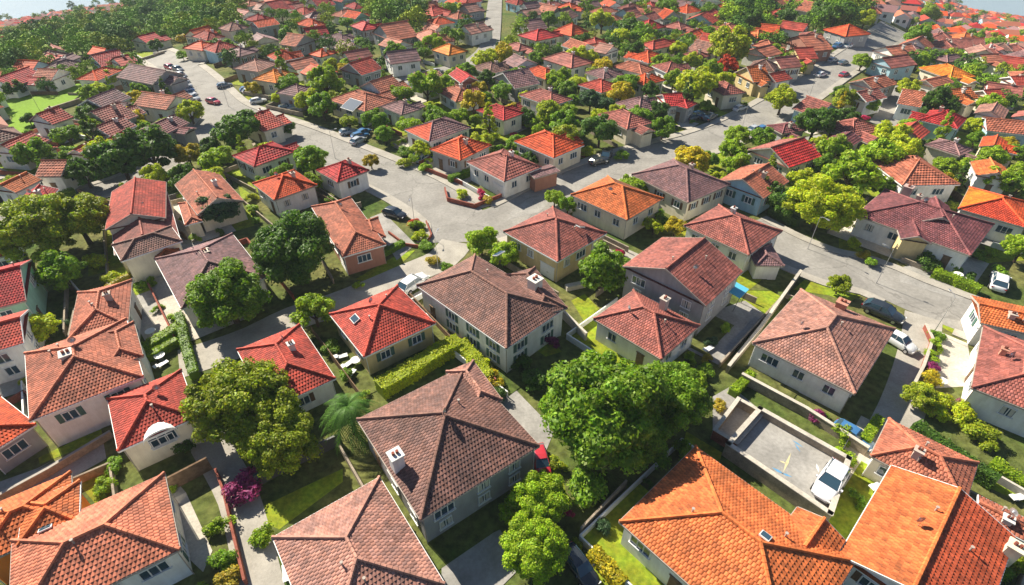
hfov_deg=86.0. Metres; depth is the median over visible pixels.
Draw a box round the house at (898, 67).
[866,53,917,79]
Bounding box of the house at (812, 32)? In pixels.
[799,29,816,34]
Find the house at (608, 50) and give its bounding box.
[593,42,619,62]
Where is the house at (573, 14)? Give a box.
[549,6,578,26]
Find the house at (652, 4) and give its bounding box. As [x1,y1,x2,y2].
[642,1,655,8]
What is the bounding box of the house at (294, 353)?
[236,323,336,411]
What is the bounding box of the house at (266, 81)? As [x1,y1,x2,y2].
[252,67,298,94]
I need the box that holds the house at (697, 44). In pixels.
[686,39,719,60]
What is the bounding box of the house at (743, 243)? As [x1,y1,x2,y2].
[683,204,784,279]
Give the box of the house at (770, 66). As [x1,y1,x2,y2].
[750,56,777,73]
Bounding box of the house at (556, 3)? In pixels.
[539,0,562,5]
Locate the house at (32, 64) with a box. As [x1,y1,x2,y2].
[12,59,48,69]
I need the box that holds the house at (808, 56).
[786,46,818,73]
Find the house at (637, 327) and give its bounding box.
[593,289,700,367]
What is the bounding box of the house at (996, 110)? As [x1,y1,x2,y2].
[973,101,1008,118]
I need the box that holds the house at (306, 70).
[300,62,337,87]
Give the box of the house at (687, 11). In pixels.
[676,2,701,23]
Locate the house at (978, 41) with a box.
[960,37,984,45]
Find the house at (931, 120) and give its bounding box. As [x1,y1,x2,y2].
[908,105,966,140]
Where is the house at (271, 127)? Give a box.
[248,108,292,143]
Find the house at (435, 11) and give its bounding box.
[419,5,452,24]
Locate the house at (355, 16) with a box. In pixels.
[342,10,370,27]
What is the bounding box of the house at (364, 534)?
[271,475,445,584]
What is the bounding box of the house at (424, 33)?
[416,28,455,55]
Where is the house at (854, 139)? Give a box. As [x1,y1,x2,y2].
[826,130,862,159]
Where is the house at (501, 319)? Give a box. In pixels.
[416,251,567,373]
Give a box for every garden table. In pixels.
[145,328,155,336]
[153,352,164,360]
[350,356,359,363]
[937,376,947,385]
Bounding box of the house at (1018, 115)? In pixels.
[1010,110,1023,119]
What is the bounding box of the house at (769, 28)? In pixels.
[753,23,779,33]
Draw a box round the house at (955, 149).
[922,137,978,174]
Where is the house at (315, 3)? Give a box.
[306,0,335,13]
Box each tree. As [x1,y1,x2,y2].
[0,79,25,94]
[0,176,12,182]
[0,192,82,262]
[9,136,56,165]
[18,112,32,124]
[28,312,61,342]
[33,249,87,291]
[34,156,39,168]
[43,192,108,245]
[47,125,81,145]
[57,145,76,158]
[63,157,106,188]
[74,102,98,118]
[75,107,104,141]
[76,84,98,99]
[78,116,100,131]
[80,140,149,180]
[81,136,113,163]
[89,81,107,93]
[103,69,118,82]
[104,76,114,89]
[111,123,178,166]
[126,90,140,102]
[126,106,146,119]
[128,82,150,93]
[134,119,146,130]
[137,121,150,132]
[137,163,170,180]
[146,38,163,51]
[158,76,171,94]
[167,162,196,188]
[174,143,200,165]
[175,33,186,45]
[175,99,204,123]
[176,51,186,59]
[178,356,302,445]
[183,256,272,327]
[194,193,240,222]
[197,145,233,169]
[199,136,222,152]
[202,166,225,178]
[209,37,221,42]
[209,109,260,146]
[222,38,233,44]
[235,19,249,26]
[235,405,323,479]
[236,134,246,152]
[243,81,261,92]
[248,209,334,285]
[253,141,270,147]
[254,175,265,180]
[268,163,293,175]
[271,91,279,103]
[274,46,289,71]
[274,73,299,89]
[278,25,292,35]
[284,122,295,133]
[289,293,335,327]
[293,87,315,114]
[293,145,328,175]
[304,172,322,187]
[305,63,346,92]
[305,91,337,119]
[318,391,377,456]
[322,57,337,67]
[328,90,341,97]
[331,87,347,93]
[337,63,347,71]
[338,17,353,29]
[339,58,350,63]
[339,114,358,127]
[348,85,361,91]
[353,37,362,44]
[360,108,389,127]
[361,154,379,168]
[374,125,394,143]
[376,56,385,65]
[380,67,385,77]
[383,40,406,53]
[390,85,415,100]
[391,0,407,7]
[395,116,422,132]
[407,69,443,101]
[409,140,432,154]
[416,46,432,59]
[421,33,446,48]
[422,104,442,117]
[423,101,435,111]
[426,108,450,121]
[440,74,454,87]
[444,67,454,76]
[448,108,468,122]
[452,28,464,44]
[455,62,477,75]
[460,89,485,113]
[464,226,498,255]
[466,114,481,128]
[470,48,497,64]
[470,131,493,151]
[471,81,487,92]
[476,69,495,86]
[481,97,499,138]
[484,91,492,106]
[487,241,519,267]
[491,80,512,102]
[491,144,508,152]
[494,41,515,61]
[499,513,571,584]
[505,134,525,150]
[507,469,571,525]
[509,66,525,70]
[517,90,527,101]
[521,107,535,124]
[521,151,538,162]
[529,51,544,65]
[531,121,547,133]
[536,99,564,127]
[538,349,669,476]
[542,10,557,27]
[543,69,565,87]
[544,189,564,206]
[549,109,579,128]
[551,124,579,140]
[552,79,564,91]
[556,80,577,95]
[557,66,571,79]
[558,196,576,213]
[561,102,577,113]
[566,45,589,58]
[567,94,579,105]
[569,74,587,92]
[578,89,600,112]
[578,130,585,138]
[578,240,627,292]
[580,113,620,147]
[584,65,597,76]
[587,49,599,60]
[589,8,614,33]
[590,108,607,117]
[592,56,612,67]
[596,94,615,109]
[605,81,635,100]
[609,103,627,110]
[611,28,630,42]
[611,74,640,89]
[614,408,673,472]
[618,17,638,42]
[619,173,648,191]
[625,41,647,53]
[629,21,652,40]
[629,104,653,120]
[641,80,660,96]
[644,218,664,234]
[645,360,714,439]
[647,93,657,99]
[649,53,670,66]
[650,100,670,117]
[650,115,675,139]
[653,102,661,119]
[655,0,678,8]
[663,68,680,89]
[663,215,686,235]
[668,40,687,54]
[670,55,680,63]
[674,65,718,100]
[674,145,710,171]
[681,76,693,99]
[682,51,702,67]
[698,26,715,32]
[699,100,711,111]
[700,1,718,12]
[700,58,710,65]
[702,58,723,73]
[705,150,720,167]
[707,25,751,58]
[709,171,725,178]
[716,72,735,83]
[717,54,738,71]
[718,138,747,156]
[719,152,750,172]
[723,125,749,143]
[740,8,765,26]
[749,127,776,145]
[763,83,799,114]
[765,175,784,203]
[765,186,795,216]
[769,152,776,168]
[773,43,785,55]
[774,6,798,21]
[782,173,867,231]
[785,167,814,186]
[793,106,843,139]
[799,61,807,72]
[806,0,829,27]
[810,134,827,145]
[811,152,837,173]
[814,1,857,27]
[815,133,853,158]
[820,149,886,194]
[826,274,852,294]
[832,88,860,107]
[833,85,849,93]
[836,107,863,120]
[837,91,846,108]
[851,53,872,70]
[855,9,877,29]
[856,138,908,164]
[866,99,881,110]
[871,177,896,192]
[872,119,913,141]
[890,134,925,157]
[895,77,922,92]
[897,118,922,125]
[900,381,939,410]
[902,24,934,42]
[914,51,931,68]
[917,3,943,19]
[919,86,962,113]
[921,139,930,150]
[929,110,954,141]
[932,156,962,176]
[945,172,958,190]
[953,160,970,191]
[955,155,986,175]
[960,60,987,71]
[962,117,983,131]
[965,130,985,147]
[966,28,985,36]
[974,92,1009,108]
[977,145,1011,163]
[982,165,1017,190]
[985,37,1005,44]
[999,234,1023,262]
[1001,136,1019,144]
[1004,176,1023,197]
[1007,161,1023,178]
[1008,143,1023,165]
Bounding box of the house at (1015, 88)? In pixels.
[984,81,1023,109]
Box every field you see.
[4,83,81,132]
[135,51,153,57]
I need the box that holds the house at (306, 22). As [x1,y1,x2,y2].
[297,16,325,33]
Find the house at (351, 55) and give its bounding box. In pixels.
[341,47,372,61]
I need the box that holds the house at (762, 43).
[752,39,785,50]
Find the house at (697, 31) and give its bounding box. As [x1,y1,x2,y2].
[679,27,704,46]
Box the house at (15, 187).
[0,171,42,202]
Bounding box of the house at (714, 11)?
[707,8,720,19]
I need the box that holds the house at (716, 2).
[701,0,726,6]
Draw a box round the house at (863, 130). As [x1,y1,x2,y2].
[823,117,878,151]
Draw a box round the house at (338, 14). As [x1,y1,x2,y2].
[332,7,358,23]
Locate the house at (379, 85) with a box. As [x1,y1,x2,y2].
[359,74,411,100]
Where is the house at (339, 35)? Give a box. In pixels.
[325,31,354,48]
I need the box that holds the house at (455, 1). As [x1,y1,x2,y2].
[444,0,468,13]
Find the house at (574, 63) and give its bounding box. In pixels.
[542,50,593,79]
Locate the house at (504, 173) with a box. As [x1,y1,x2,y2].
[467,148,559,197]
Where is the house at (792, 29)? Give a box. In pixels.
[780,20,809,37]
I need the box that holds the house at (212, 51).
[203,38,238,62]
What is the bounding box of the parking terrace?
[722,405,852,520]
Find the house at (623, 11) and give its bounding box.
[615,6,641,17]
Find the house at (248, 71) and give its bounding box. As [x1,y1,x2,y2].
[233,58,276,82]
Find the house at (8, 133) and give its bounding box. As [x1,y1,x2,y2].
[0,126,21,143]
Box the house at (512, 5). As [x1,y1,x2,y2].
[505,0,524,11]
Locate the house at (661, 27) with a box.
[643,19,665,40]
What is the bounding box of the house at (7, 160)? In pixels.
[0,130,58,169]
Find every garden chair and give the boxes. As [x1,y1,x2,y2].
[152,360,168,368]
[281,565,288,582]
[333,353,347,359]
[341,360,351,367]
[702,345,714,352]
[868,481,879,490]
[1009,493,1023,502]
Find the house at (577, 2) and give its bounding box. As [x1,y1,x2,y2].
[560,0,581,4]
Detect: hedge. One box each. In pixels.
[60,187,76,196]
[103,272,132,286]
[140,320,180,351]
[145,337,179,362]
[173,310,200,380]
[373,333,462,399]
[384,239,405,256]
[447,168,469,182]
[457,337,493,377]
[586,544,628,584]
[727,369,757,397]
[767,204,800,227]
[861,413,885,442]
[909,419,1002,490]
[929,266,983,294]
[988,456,1023,487]
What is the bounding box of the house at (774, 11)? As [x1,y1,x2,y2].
[771,8,792,23]
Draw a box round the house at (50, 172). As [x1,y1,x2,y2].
[35,159,87,191]
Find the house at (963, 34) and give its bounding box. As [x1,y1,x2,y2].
[949,32,984,38]
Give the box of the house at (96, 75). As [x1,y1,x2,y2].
[76,67,122,92]
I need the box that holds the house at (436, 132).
[404,116,470,153]
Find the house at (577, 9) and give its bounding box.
[557,2,583,18]
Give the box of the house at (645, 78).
[632,72,665,98]
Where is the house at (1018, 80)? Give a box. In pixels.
[999,73,1023,98]
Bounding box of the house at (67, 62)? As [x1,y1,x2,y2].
[44,56,87,74]
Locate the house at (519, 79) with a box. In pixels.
[492,67,539,101]
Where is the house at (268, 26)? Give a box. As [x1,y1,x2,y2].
[249,17,279,35]
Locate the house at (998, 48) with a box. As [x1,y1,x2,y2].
[984,43,1007,54]
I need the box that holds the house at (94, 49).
[87,46,107,55]
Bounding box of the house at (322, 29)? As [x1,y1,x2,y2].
[303,24,328,45]
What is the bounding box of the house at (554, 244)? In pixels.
[503,206,606,281]
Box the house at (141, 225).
[105,176,182,281]
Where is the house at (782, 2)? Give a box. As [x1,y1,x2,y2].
[773,0,785,8]
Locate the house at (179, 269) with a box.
[154,232,269,326]
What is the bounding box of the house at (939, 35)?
[933,30,951,40]
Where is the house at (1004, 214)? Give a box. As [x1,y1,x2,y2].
[957,186,1023,241]
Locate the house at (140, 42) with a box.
[131,32,172,51]
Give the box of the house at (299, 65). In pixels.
[287,56,318,80]
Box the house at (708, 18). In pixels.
[685,11,718,28]
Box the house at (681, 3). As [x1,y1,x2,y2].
[677,0,696,6]
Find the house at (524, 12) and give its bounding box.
[515,7,541,18]
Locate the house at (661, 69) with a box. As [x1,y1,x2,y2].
[652,61,691,85]
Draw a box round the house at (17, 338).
[0,309,44,383]
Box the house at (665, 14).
[658,8,680,24]
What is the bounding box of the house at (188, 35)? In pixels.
[184,25,217,44]
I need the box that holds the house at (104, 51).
[88,48,116,63]
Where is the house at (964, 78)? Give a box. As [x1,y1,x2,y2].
[917,63,979,89]
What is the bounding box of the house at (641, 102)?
[615,94,658,111]
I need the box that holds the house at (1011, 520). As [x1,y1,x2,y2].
[976,494,1023,542]
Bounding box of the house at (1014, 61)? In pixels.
[999,54,1023,73]
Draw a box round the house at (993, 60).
[967,53,1005,74]
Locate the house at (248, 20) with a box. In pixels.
[244,13,271,30]
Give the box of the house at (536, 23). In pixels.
[517,18,547,33]
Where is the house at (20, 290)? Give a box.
[0,259,47,316]
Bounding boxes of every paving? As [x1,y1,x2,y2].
[0,164,36,174]
[0,463,47,491]
[36,132,73,144]
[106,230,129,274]
[136,290,159,317]
[141,311,167,339]
[151,275,243,345]
[170,486,184,497]
[174,215,203,248]
[175,492,211,570]
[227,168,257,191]
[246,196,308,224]
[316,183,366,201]
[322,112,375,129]
[370,213,414,259]
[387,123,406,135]
[399,141,433,163]
[431,163,471,182]
[442,530,515,584]
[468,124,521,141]
[501,391,551,449]
[507,196,549,219]
[515,126,527,132]
[517,174,563,199]
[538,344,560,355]
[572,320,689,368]
[607,249,637,258]
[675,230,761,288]
[687,301,762,364]
[713,388,754,427]
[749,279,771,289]
[828,221,988,281]
[899,265,963,299]
[936,333,969,387]
[951,131,968,143]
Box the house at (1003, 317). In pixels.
[961,295,1023,345]
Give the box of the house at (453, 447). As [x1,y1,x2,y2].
[356,359,539,543]
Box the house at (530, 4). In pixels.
[519,1,539,8]
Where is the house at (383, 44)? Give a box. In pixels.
[378,36,413,55]
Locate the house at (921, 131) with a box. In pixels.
[896,120,929,140]
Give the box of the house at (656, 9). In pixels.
[637,5,662,13]
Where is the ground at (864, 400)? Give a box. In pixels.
[0,0,1023,584]
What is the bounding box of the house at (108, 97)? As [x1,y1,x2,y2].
[77,87,130,107]
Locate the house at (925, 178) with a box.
[871,155,960,201]
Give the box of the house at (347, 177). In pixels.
[316,157,369,198]
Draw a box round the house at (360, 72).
[339,56,382,86]
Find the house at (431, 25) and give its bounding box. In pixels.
[421,21,442,31]
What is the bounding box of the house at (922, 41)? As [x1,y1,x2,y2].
[900,35,933,52]
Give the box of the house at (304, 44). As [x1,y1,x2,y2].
[279,32,315,55]
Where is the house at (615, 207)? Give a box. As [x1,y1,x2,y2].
[570,175,663,239]
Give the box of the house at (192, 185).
[175,168,247,236]
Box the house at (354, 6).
[344,2,365,13]
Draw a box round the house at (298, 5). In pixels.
[291,2,308,8]
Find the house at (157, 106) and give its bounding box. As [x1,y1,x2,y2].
[133,89,192,121]
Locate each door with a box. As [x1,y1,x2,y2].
[49,183,59,191]
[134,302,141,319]
[339,254,346,271]
[373,448,381,468]
[429,305,435,318]
[438,158,442,169]
[492,181,502,196]
[531,105,537,113]
[540,260,554,280]
[635,351,644,367]
[667,573,681,584]
[675,112,679,121]
[940,254,951,268]
[964,364,974,382]
[983,184,993,190]
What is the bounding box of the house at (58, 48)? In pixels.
[51,44,69,52]
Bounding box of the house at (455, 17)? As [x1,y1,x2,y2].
[445,9,472,27]
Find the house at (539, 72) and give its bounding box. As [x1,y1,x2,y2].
[529,65,552,89]
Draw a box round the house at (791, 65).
[770,55,802,79]
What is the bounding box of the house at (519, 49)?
[505,42,533,59]
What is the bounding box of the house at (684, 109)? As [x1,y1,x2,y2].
[674,99,696,122]
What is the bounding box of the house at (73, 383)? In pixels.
[23,317,154,447]
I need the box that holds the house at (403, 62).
[383,48,420,76]
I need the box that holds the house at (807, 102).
[791,95,838,122]
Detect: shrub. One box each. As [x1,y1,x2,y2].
[17,376,25,385]
[56,318,69,327]
[81,253,108,268]
[92,485,110,501]
[93,475,118,493]
[99,270,120,284]
[104,454,122,475]
[133,280,147,291]
[146,276,154,282]
[149,281,156,286]
[149,304,165,312]
[166,313,174,322]
[169,484,177,492]
[170,438,195,453]
[188,233,202,240]
[201,514,237,536]
[205,549,237,570]
[213,563,243,584]
[214,228,224,235]
[220,466,262,508]
[241,193,259,200]
[245,204,258,212]
[246,521,274,548]
[251,217,259,223]
[320,337,339,356]
[324,196,334,200]
[339,367,351,381]
[352,281,365,288]
[359,390,370,397]
[390,140,399,145]
[395,158,412,167]
[397,145,414,155]
[407,220,425,229]
[408,154,420,162]
[411,229,428,240]
[418,164,432,170]
[418,239,432,249]
[425,255,440,264]
[440,261,452,270]
[456,188,468,198]
[477,188,485,199]
[483,195,491,204]
[483,357,491,366]
[487,368,504,386]
[494,387,506,400]
[498,495,519,524]
[510,353,532,369]
[520,368,547,391]
[521,116,542,128]
[543,336,559,348]
[548,454,568,471]
[564,510,575,516]
[566,464,608,508]
[572,537,582,550]
[581,145,593,155]
[593,516,611,536]
[612,149,629,159]
[641,216,649,225]
[642,477,654,489]
[654,215,668,224]
[655,209,664,216]
[672,438,691,460]
[683,351,696,366]
[696,361,715,377]
[696,370,708,388]
[701,353,713,362]
[703,336,717,345]
[710,105,718,110]
[713,398,726,413]
[720,322,730,332]
[807,408,826,423]
[831,423,850,447]
[835,446,857,467]
[847,236,861,248]
[847,487,866,511]
[855,250,870,258]
[861,115,870,119]
[864,257,877,265]
[915,250,943,271]
[918,381,934,389]
[919,402,952,422]
[921,368,944,386]
[922,348,939,362]
[925,361,941,371]
[926,329,946,340]
[929,338,943,353]
[936,390,957,410]
[944,200,959,208]
[950,263,964,272]
[951,398,977,426]
[961,418,1001,442]
[965,271,976,280]
[971,248,987,261]
[977,439,1000,452]
[983,248,997,256]
[991,264,1010,276]
[1001,567,1016,583]
[1010,556,1023,575]
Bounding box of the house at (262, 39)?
[245,32,279,53]
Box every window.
[0,260,9,266]
[0,309,13,316]
[0,352,13,364]
[0,438,31,461]
[3,364,22,376]
[5,194,13,199]
[6,156,15,162]
[26,328,33,342]
[29,272,35,287]
[34,340,41,348]
[54,406,86,423]
[104,387,129,400]
[137,559,172,583]
[147,429,179,449]
[149,432,177,450]
[178,533,182,552]
[179,533,189,561]
[238,161,246,169]
[247,166,255,174]
[259,190,266,200]
[262,164,272,174]
[271,131,277,138]
[278,158,289,165]
[283,198,291,207]
[298,392,315,406]
[301,192,309,200]
[327,179,334,188]
[339,328,347,340]
[347,178,358,187]
[354,347,363,360]
[357,252,372,263]
[365,75,370,81]
[374,72,379,78]
[376,346,394,361]
[391,478,399,495]
[408,332,424,346]
[409,507,418,526]
[433,502,456,522]
[439,514,453,531]
[445,308,457,323]
[446,319,458,333]
[448,159,456,167]
[464,158,472,166]
[466,323,478,338]
[467,334,479,349]
[474,169,478,177]
[477,479,490,494]
[478,490,491,505]
[484,174,488,182]
[486,337,499,353]
[486,348,499,364]
[494,121,500,127]
[508,460,521,474]
[508,471,520,486]
[511,119,515,126]
[511,180,516,188]
[511,239,520,251]
[513,336,527,353]
[513,348,526,363]
[519,147,526,153]
[523,100,529,106]
[527,248,533,258]
[540,329,552,344]
[541,318,553,334]
[544,157,549,164]
[558,157,562,164]
[563,257,569,267]
[569,151,576,159]
[575,248,585,260]
[576,201,586,212]
[593,209,600,218]
[606,331,616,343]
[612,217,619,227]
[628,535,650,560]
[631,275,645,288]
[632,216,637,225]
[647,207,652,215]
[654,190,664,200]
[664,352,671,361]
[669,109,675,114]
[671,198,682,209]
[679,310,688,318]
[680,298,691,310]
[680,338,687,349]
[688,201,697,210]
[701,195,710,204]
[705,309,711,321]
[708,300,714,309]
[713,190,722,199]
[721,294,727,305]
[724,188,735,197]
[724,285,730,294]
[727,250,736,260]
[728,97,736,102]
[741,195,754,205]
[752,156,763,163]
[758,352,779,368]
[790,70,797,74]
[790,368,805,382]
[805,162,812,168]
[820,383,836,397]
[850,570,877,584]
[863,223,874,232]
[874,464,887,477]
[885,231,897,241]
[900,108,911,114]
[910,188,917,195]
[930,188,944,194]
[966,380,971,394]
[968,309,977,326]
[994,224,1013,234]
[996,405,1017,419]
[998,331,1018,337]
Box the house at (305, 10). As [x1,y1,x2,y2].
[290,5,316,21]
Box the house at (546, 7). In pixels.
[539,3,559,12]
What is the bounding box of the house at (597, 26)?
[595,12,622,30]
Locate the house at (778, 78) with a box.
[766,70,792,93]
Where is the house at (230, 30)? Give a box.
[218,20,248,41]
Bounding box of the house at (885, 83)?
[848,73,897,99]
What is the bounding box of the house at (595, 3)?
[583,0,601,14]
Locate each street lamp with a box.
[807,217,829,248]
[876,244,892,282]
[935,289,955,329]
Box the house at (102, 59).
[88,49,137,68]
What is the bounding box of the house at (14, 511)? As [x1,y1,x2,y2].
[0,470,87,584]
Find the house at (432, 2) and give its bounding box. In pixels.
[427,0,442,7]
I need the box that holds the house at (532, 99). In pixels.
[519,86,572,113]
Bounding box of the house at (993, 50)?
[987,47,1002,54]
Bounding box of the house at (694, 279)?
[622,237,748,334]
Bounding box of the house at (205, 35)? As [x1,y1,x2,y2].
[192,28,225,41]
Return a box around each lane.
[1,444,105,491]
[178,239,468,376]
[191,440,284,584]
[870,310,942,427]
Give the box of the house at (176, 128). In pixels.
[139,114,198,146]
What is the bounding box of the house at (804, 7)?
[794,0,813,21]
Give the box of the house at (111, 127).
[90,115,136,138]
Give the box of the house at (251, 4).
[239,0,264,11]
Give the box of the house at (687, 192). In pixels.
[631,158,730,220]
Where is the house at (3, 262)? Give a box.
[0,247,24,266]
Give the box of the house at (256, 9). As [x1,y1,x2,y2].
[252,3,262,14]
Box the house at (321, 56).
[309,46,339,64]
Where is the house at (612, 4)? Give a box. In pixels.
[600,0,621,9]
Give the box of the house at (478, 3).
[458,0,482,6]
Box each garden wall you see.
[0,170,22,175]
[0,430,113,500]
[6,390,22,404]
[20,380,27,416]
[48,141,59,145]
[62,286,68,336]
[67,307,73,337]
[70,281,79,290]
[73,462,107,482]
[74,51,164,82]
[77,189,187,239]
[102,224,108,283]
[108,462,117,494]
[147,282,174,336]
[167,457,212,490]
[169,178,231,199]
[171,198,184,203]
[214,468,247,584]
[222,164,238,172]
[222,171,256,192]
[238,238,247,244]
[243,91,270,99]
[243,200,273,224]
[246,238,294,299]
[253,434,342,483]
[266,100,280,105]
[266,105,303,116]
[316,187,337,200]
[321,258,334,283]
[336,440,362,486]
[386,125,402,136]
[388,220,431,247]
[393,143,429,163]
[409,293,462,338]
[411,293,421,300]
[422,59,434,66]
[423,167,462,185]
[444,187,501,207]
[454,351,507,396]
[456,177,488,195]
[488,90,510,104]
[488,250,558,295]
[565,281,585,291]
[566,297,617,335]
[566,333,591,351]
[579,438,681,536]
[579,480,627,534]
[579,535,631,584]
[590,132,617,147]
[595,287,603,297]
[602,235,628,251]
[603,239,624,255]
[662,86,673,92]
[718,301,776,366]
[725,269,802,373]
[740,372,869,454]
[741,293,756,303]
[785,293,793,299]
[900,257,933,273]
[914,323,933,383]
[969,491,1023,516]
[990,242,1021,253]
[996,476,1023,494]
[1016,574,1023,584]
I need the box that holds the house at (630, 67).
[611,60,653,75]
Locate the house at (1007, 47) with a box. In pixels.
[995,42,1012,52]
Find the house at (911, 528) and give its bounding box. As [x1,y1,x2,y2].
[841,465,1023,584]
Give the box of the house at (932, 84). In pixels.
[918,75,953,92]
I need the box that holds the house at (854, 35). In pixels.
[823,24,870,46]
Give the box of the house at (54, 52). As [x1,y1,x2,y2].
[35,49,68,58]
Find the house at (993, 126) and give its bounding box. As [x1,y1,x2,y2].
[975,116,1023,144]
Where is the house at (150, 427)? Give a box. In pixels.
[106,368,205,471]
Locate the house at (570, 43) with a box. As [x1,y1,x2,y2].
[561,37,596,51]
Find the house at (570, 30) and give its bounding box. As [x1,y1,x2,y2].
[554,22,588,42]
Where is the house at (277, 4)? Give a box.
[259,0,295,21]
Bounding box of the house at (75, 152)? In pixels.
[67,139,93,160]
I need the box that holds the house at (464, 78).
[448,67,478,87]
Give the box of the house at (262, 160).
[232,141,298,180]
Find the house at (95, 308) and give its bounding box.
[68,279,142,338]
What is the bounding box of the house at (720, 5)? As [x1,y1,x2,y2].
[716,1,724,10]
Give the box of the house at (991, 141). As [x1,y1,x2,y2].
[975,134,1020,167]
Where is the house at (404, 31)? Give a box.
[372,20,416,47]
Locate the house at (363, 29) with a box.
[350,19,381,41]
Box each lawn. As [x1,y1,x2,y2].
[0,168,6,178]
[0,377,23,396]
[39,429,101,463]
[82,461,111,502]
[88,254,105,275]
[101,424,183,492]
[133,283,149,295]
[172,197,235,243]
[229,78,244,85]
[232,210,253,230]
[238,185,260,218]
[264,469,342,528]
[274,103,309,115]
[315,323,408,395]
[341,431,505,570]
[356,250,414,280]
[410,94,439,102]
[418,298,552,395]
[431,99,472,114]
[552,468,565,492]
[571,294,598,319]
[583,484,663,584]
[591,564,609,584]
[596,283,733,353]
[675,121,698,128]
[685,432,721,462]
[708,154,722,171]
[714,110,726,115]
[721,298,798,398]
[740,290,779,312]
[773,499,791,513]
[794,279,860,300]
[805,120,838,134]
[828,461,874,538]
[839,238,862,251]
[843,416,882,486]
[863,181,879,197]
[942,325,953,332]
[956,185,1014,197]
[959,122,970,132]
[959,138,978,149]
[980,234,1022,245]
[985,245,1023,262]
[991,483,1023,502]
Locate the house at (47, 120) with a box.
[29,105,78,137]
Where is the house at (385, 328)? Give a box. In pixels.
[329,284,435,375]
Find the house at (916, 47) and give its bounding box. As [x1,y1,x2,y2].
[911,42,926,52]
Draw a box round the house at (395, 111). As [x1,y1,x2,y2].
[381,98,425,125]
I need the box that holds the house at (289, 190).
[252,169,318,216]
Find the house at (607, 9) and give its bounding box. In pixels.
[590,4,617,14]
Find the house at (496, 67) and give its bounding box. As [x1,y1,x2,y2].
[473,60,510,81]
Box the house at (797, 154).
[747,136,820,178]
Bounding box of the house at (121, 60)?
[109,53,134,68]
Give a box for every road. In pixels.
[0,114,229,221]
[146,50,481,242]
[179,42,245,68]
[395,0,501,82]
[449,23,905,242]
[756,219,971,331]
[869,86,900,125]
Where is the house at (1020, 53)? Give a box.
[1004,49,1023,57]
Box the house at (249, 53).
[226,43,258,66]
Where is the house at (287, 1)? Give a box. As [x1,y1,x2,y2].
[283,0,298,3]
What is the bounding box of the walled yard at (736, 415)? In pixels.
[710,396,762,446]
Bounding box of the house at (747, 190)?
[721,162,788,215]
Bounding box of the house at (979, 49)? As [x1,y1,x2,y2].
[964,44,992,62]
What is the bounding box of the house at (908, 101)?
[892,88,934,119]
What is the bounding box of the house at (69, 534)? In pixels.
[9,471,193,584]
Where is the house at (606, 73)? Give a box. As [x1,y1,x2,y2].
[585,66,623,81]
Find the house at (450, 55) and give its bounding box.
[432,43,466,67]
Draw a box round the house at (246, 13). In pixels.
[234,8,257,22]
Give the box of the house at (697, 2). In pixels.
[689,0,701,5]
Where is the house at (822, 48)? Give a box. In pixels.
[781,33,833,62]
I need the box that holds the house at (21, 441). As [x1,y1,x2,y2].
[0,395,47,474]
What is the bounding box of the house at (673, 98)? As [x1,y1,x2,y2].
[656,90,683,117]
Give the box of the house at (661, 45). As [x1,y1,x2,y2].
[644,38,675,56]
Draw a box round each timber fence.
[30,91,58,94]
[115,85,122,90]
[214,61,225,67]
[224,74,237,81]
[310,325,359,394]
[316,191,332,202]
[562,311,587,340]
[950,190,963,202]
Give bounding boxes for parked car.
[164,63,172,69]
[171,65,183,70]
[184,89,197,94]
[189,93,200,100]
[205,97,220,104]
[216,81,232,88]
[249,97,266,103]
[278,103,287,108]
[286,104,295,109]
[338,127,356,135]
[349,136,366,144]
[350,131,369,137]
[356,128,371,132]
[381,205,407,220]
[398,272,429,293]
[416,153,428,162]
[533,442,552,475]
[563,541,600,584]
[588,156,607,166]
[599,148,612,162]
[688,113,700,120]
[693,110,704,116]
[702,111,717,121]
[732,104,746,111]
[748,124,758,130]
[810,457,852,503]
[815,71,826,77]
[827,57,838,62]
[832,42,843,48]
[834,418,874,451]
[837,59,848,65]
[838,71,849,76]
[842,42,853,48]
[860,297,906,324]
[888,329,918,354]
[987,270,1011,292]
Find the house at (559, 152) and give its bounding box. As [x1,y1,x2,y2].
[514,129,583,169]
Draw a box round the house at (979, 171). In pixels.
[964,157,1012,193]
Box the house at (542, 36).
[518,28,563,51]
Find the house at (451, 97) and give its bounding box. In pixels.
[439,83,479,110]
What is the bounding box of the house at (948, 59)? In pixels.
[929,53,967,68]
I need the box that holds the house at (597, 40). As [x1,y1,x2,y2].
[582,37,608,45]
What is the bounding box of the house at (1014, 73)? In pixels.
[1008,71,1023,76]
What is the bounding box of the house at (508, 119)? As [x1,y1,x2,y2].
[476,102,523,135]
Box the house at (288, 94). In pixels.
[276,83,316,110]
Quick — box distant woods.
[0,0,1023,107]
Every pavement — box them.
[75,116,202,189]
[100,136,211,197]
[137,55,431,242]
[167,48,490,207]
[490,21,884,207]
[497,37,905,241]
[760,216,978,299]
[779,263,967,340]
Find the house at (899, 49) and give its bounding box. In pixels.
[871,43,917,59]
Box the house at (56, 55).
[39,52,62,61]
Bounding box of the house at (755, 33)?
[748,29,772,48]
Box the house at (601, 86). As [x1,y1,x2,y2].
[578,78,614,98]
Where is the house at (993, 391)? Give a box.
[961,325,1023,436]

